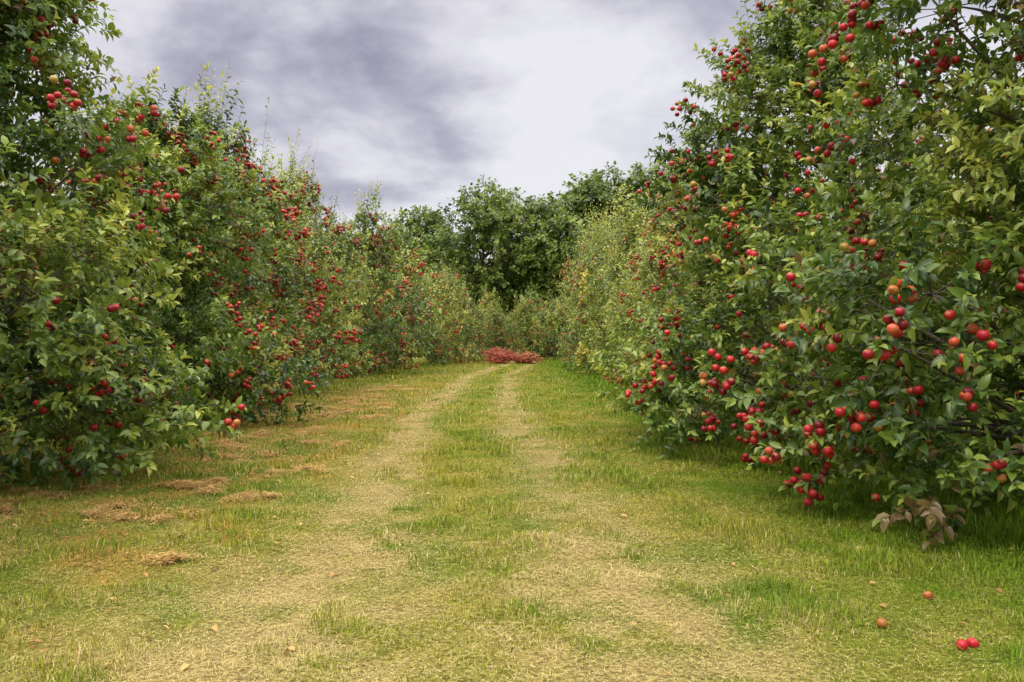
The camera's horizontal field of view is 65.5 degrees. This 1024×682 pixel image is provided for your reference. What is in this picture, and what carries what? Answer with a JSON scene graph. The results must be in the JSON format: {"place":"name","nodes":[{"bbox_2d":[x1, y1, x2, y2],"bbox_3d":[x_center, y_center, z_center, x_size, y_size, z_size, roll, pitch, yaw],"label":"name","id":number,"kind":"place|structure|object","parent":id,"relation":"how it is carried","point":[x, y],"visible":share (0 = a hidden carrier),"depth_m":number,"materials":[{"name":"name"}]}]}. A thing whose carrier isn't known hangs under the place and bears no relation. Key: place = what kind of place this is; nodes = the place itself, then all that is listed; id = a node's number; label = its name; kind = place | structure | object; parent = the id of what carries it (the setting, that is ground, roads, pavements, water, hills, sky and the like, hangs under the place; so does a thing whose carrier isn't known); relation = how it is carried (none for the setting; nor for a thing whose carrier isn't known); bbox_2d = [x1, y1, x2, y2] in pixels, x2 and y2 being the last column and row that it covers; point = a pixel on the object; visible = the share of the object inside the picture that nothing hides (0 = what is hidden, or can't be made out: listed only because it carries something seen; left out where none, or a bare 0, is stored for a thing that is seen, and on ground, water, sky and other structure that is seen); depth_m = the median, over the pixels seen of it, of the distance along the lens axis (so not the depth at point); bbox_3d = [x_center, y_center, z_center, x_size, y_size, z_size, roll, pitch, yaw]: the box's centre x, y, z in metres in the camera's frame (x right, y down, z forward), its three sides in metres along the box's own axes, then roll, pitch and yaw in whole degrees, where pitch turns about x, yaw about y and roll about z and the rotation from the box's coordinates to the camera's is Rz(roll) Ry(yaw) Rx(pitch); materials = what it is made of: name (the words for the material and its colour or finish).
{"place":"outdoors","nodes":[
{"label":"outdoors","id":0,"kind":"place"},
{"bbox_2d":[0,348,1023,681],"bbox_3d":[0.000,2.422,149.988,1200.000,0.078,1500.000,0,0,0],"label":"ground","id":1,"kind":"structure","parent":0,"point":[552,460],"depth_m":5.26,"materials":[{"name":"green plant"}]},
{"bbox_2d":[0,181,56,400],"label":"apple tree","id":2,"kind":"object","parent":1,"relation":"on","point":[4,237],"depth_m":20.12,"materials":[{"name":"green plant"}]},
{"bbox_2d":[0,143,97,393],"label":"apple tree","id":3,"kind":"object","parent":1,"relation":"on","point":[15,187],"depth_m":23.32,"materials":[{"name":"green plant"}]},
{"bbox_2d":[0,0,252,498],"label":"apple tree","id":4,"kind":"object","parent":1,"relation":"on","point":[42,333],"visible":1,"depth_m":8.82,"materials":[{"name":"green plant"}]},
{"bbox_2d":[0,75,336,444],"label":"apple tree","id":5,"kind":"object","parent":1,"relation":"on","point":[197,177],"visible":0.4,"depth_m":14.63,"materials":[{"name":"green plant"}]},
{"bbox_2d":[0,383,424,567],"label":"dry grass clippings","id":6,"kind":"object","parent":1,"relation":"on","point":[169,557],"visible":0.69,"depth_m":8.49,"materials":[{"name":"brown plant"}]},
{"bbox_2d":[113,56,319,411],"bbox_3d":[-7.614,-2.589,20.033,7.112,8.677,5.856,0,0,33],"label":"apple tree","id":7,"kind":"object","parent":1,"relation":"on","point":[236,147],"visible":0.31,"depth_m":19.51,"materials":[{"name":"green plant"}]},
{"bbox_2d":[169,133,361,393],"bbox_3d":[-8.225,-2.527,25.551,6.111,8.589,7.342,0,0,-25],"label":"apple tree","id":8,"kind":"object","parent":1,"relation":"on","point":[319,307],"visible":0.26,"depth_m":24.83,"materials":[{"name":"green plant"}]},
{"bbox_2d":[256,128,379,383],"bbox_3d":[-8.390,-3.280,30.878,6.633,10.219,6.217,0,0,-21],"label":"apple tree","id":9,"kind":"object","parent":1,"relation":"on","point":[300,182],"visible":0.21,"depth_m":31.04,"materials":[{"name":"green plant"}]},
{"bbox_2d":[269,193,410,379],"bbox_3d":[-8.770,-2.563,36.929,5.963,8.835,7.241,0,0,39],"label":"apple tree","id":10,"kind":"object","parent":1,"relation":"on","point":[377,324],"visible":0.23,"depth_m":37.06,"materials":[{"name":"green plant"}]},
{"bbox_2d":[324,224,425,370],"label":"apple tree","id":11,"kind":"object","parent":1,"relation":"on","point":[404,364],"visible":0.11,"depth_m":48.24,"materials":[{"name":"green plant"}]},
{"bbox_2d":[312,178,443,374],"bbox_3d":[-7.846,-3.403,42.635,7.715,10.690,7.172,0,0,-30],"label":"apple tree","id":12,"kind":"object","parent":1,"relation":"on","point":[378,238],"visible":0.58,"depth_m":42.07,"materials":[{"name":"green plant"}]},
{"bbox_2d":[369,204,449,367],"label":"apple tree","id":13,"kind":"object","parent":1,"relation":"on","point":[410,269],"visible":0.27,"depth_m":53.80,"materials":[{"name":"green plant"}]},
{"bbox_2d":[378,256,452,365],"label":"apple tree","id":14,"kind":"object","parent":1,"relation":"on","point":[430,355],"visible":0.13,"depth_m":59.70,"materials":[{"name":"green plant"}]},
{"bbox_2d":[372,204,480,323],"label":"background tree","id":15,"kind":"object","parent":1,"relation":"on","point":[417,224],"visible":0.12,"depth_m":116.29,"materials":[{"name":"green plant"}]},
{"bbox_2d":[399,258,478,363],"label":"apple tree","id":16,"kind":"object","parent":1,"relation":"on","point":[449,299],"visible":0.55,"depth_m":65.17,"materials":[{"name":"green plant"}]},
{"bbox_2d":[416,256,484,362],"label":"apple tree","id":17,"kind":"object","parent":1,"relation":"on","point":[470,329],"visible":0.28,"depth_m":71.17,"materials":[{"name":"green plant"}]},
{"bbox_2d":[420,257,489,360],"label":"apple tree","id":18,"kind":"object","parent":1,"relation":"on","point":[474,333],"visible":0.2,"depth_m":77.25,"materials":[{"name":"green plant"}]},
{"bbox_2d":[455,292,495,360],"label":"apple tree","id":19,"kind":"object","parent":1,"relation":"on","point":[480,317],"visible":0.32,"depth_m":78.60,"materials":[{"name":"green plant"}]},
{"bbox_2d":[406,174,556,354],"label":"background tree","id":20,"kind":"object","parent":1,"relation":"on","point":[499,203],"visible":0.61,"depth_m":106.23,"materials":[{"name":"green plant"}]},
{"bbox_2d":[469,283,518,358],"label":"apple tree","id":21,"kind":"object","parent":1,"relation":"on","point":[486,302],"visible":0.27,"depth_m":89.58,"materials":[{"name":"green plant"}]},
{"bbox_2d":[479,345,514,363],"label":"red leaved shrub","id":22,"kind":"object","parent":1,"relation":"on","point":[501,358],"visible":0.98,"depth_m":65.66,"materials":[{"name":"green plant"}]},
{"bbox_2d":[480,299,518,358],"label":"apple tree","id":23,"kind":"object","parent":1,"relation":"on","point":[497,318],"visible":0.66,"depth_m":81.63,"materials":[{"name":"green plant"}]},
{"bbox_2d":[0,381,1012,674],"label":"fallen leaves","id":24,"kind":"object","parent":1,"relation":"on","point":[214,627],"visible":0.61,"depth_m":6.65,"materials":[{"name":"brown plant"}]},
{"bbox_2d":[10,231,1020,355],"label":"distant woodland","id":25,"kind":"object","parent":1,"relation":"on","point":[549,354],"depth_m":113.94,"materials":[{"name":"green plant"}]},
{"bbox_2d":[506,350,542,363],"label":"red leaved shrub","id":26,"kind":"object","parent":1,"relation":"on","point":[531,358],"visible":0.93,"depth_m":66.07,"materials":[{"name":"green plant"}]},
{"bbox_2d":[465,190,591,349],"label":"background tree","id":27,"kind":"object","parent":1,"relation":"on","point":[533,209],"visible":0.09,"depth_m":112.14,"materials":[{"name":"green plant"}]},
{"bbox_2d":[501,289,555,358],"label":"apple tree","id":28,"kind":"object","parent":1,"relation":"on","point":[521,311],"visible":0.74,"depth_m":83.60,"materials":[{"name":"green plant"}]},
{"bbox_2d":[502,282,559,359],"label":"apple tree","id":29,"kind":"object","parent":1,"relation":"on","point":[539,302],"visible":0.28,"depth_m":88.37,"materials":[{"name":"green plant"}]},
{"bbox_2d":[532,289,568,359],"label":"apple tree","id":30,"kind":"object","parent":1,"relation":"on","point":[548,336],"visible":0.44,"depth_m":80.65,"materials":[{"name":"green plant"}]},
{"bbox_2d":[543,217,589,346],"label":"apple tree","id":31,"kind":"object","parent":1,"relation":"on","point":[569,275],"visible":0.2,"depth_m":73.88,"materials":[{"name":"green plant"}]},
{"bbox_2d":[555,230,607,366],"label":"apple tree","id":32,"kind":"object","parent":1,"relation":"on","point":[563,319],"visible":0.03,"depth_m":56.59,"materials":[{"name":"green plant"}]},
{"bbox_2d":[558,197,616,366],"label":"apple tree","id":33,"kind":"object","parent":1,"relation":"on","point":[584,258],"visible":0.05,"depth_m":51.13,"materials":[{"name":"green plant"}]},
{"bbox_2d":[557,227,618,362],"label":"apple tree","id":34,"kind":"object","parent":1,"relation":"on","point":[571,303],"visible":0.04,"depth_m":68.14,"materials":[{"name":"green plant"}]},
{"bbox_2d":[564,190,617,341],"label":"apple tree","id":35,"kind":"object","parent":1,"relation":"on","point":[591,236],"visible":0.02,"depth_m":62.64,"materials":[{"name":"green plant"}]},
{"bbox_2d":[554,215,632,371],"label":"apple tree","id":36,"kind":"object","parent":1,"relation":"on","point":[574,338],"visible":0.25,"depth_m":45.44,"materials":[{"name":"green plant"}]},
{"bbox_2d":[523,160,666,328],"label":"background tree","id":37,"kind":"object","parent":1,"relation":"on","point":[595,183],"visible":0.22,"depth_m":103.15,"materials":[{"name":"green plant"}]},
{"bbox_2d":[566,161,662,372],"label":"apple tree","id":38,"kind":"object","parent":1,"relation":"on","point":[620,249],"visible":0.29,"depth_m":34.05,"materials":[{"name":"green plant"}]},
{"bbox_2d":[572,203,657,374],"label":"apple tree","id":39,"kind":"object","parent":1,"relation":"on","point":[583,351],"visible":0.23,"depth_m":39.99,"materials":[{"name":"green plant"}]},
{"bbox_2d":[556,157,709,235],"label":"background tree","id":40,"kind":"object","parent":1,"relation":"on","point":[640,178],"visible":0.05,"depth_m":103.30,"materials":[{"name":"green plant"}]},
{"bbox_2d":[599,199,724,380],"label":"apple tree","id":41,"kind":"object","parent":1,"relation":"on","point":[632,275],"visible":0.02,"depth_m":28.28,"materials":[{"name":"green plant"}]},
{"bbox_2d":[601,144,754,401],"bbox_3d":[5.209,-1.987,22.973,5.380,7.461,5.740,0,0,-16],"label":"apple tree","id":42,"kind":"object","parent":1,"relation":"on","point":[659,257],"visible":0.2,"depth_m":22.40,"materials":[{"name":"green plant"}]},
{"bbox_2d":[635,141,844,413],"bbox_3d":[4.988,-1.592,17.567,5.171,6.568,6.212,0,0,41],"label":"apple tree","id":43,"kind":"object","parent":1,"relation":"on","point":[673,284],"visible":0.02,"depth_m":17.05,"materials":[{"name":"green plant"}]},
{"bbox_2d":[587,0,1023,466],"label":"apple tree","id":44,"kind":"object","parent":1,"relation":"on","point":[719,163],"visible":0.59,"depth_m":11.70,"materials":[{"name":"green plant"}]},
{"bbox_2d":[693,0,1023,549],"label":"apple tree","id":45,"kind":"object","parent":1,"relation":"on","point":[903,422],"visible":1,"depth_m":6.95,"materials":[{"name":"green plant"}]},
{"bbox_2d":[876,618,887,628],"bbox_3d":[1.971,1.504,4.242,0.056,0.056,0.057,0,0,0],"label":"fallen apple","id":46,"kind":"object","parent":1,"relation":"on","point":[882,622],"visible":0.95,"depth_m":4.22,"materials":[{"name":"orange plant"}]},
{"bbox_2d":[841,143,995,392],"bbox_3d":[11.450,-2.453,23.741,6.174,8.511,5.588,0,0,-7],"label":"apple tree","id":47,"kind":"object","parent":1,"relation":"on","point":[877,248],"visible":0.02,"depth_m":23.30,"materials":[{"name":"green plant"}]},
{"bbox_2d":[922,589,933,599],"bbox_3d":[2.450,1.490,4.691,0.059,0.072,0.059,0,0,0],"label":"fallen apple","id":48,"kind":"object","parent":1,"relation":"on","point":[926,594],"visible":0.91,"depth_m":4.67,"materials":[{"name":"orange plant"}]},
{"bbox_2d":[893,89,1023,402],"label":"apple tree","id":49,"kind":"object","parent":1,"relation":"on","point":[956,244],"visible":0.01,"depth_m":18.92,"materials":[{"name":"green plant"}]},
{"bbox_2d":[952,639,967,650],"bbox_3d":[2.206,1.493,3.911,0.063,0.059,0.057,0,0,-13],"label":"fallen apple","id":50,"kind":"object","parent":1,"relation":"on","point":[962,644],"visible":1,"depth_m":3.89,"materials":[{"name":"red plant"}]},
{"bbox_2d":[966,635,979,648],"bbox_3d":[2.281,1.488,3.941,0.058,0.068,0.058,0,0,0],"label":"fallen apple","id":51,"kind":"object","parent":1,"relation":"on","point":[972,642],"visible":0.97,"depth_m":3.92,"materials":[{"name":"red plant"}]},
{"bbox_2d":[0,0,1023,264],"label":"sky","id":52,"kind":"structure","parent":0,"point":[425,99],"materials":[{"name":"grey"}]}
]}

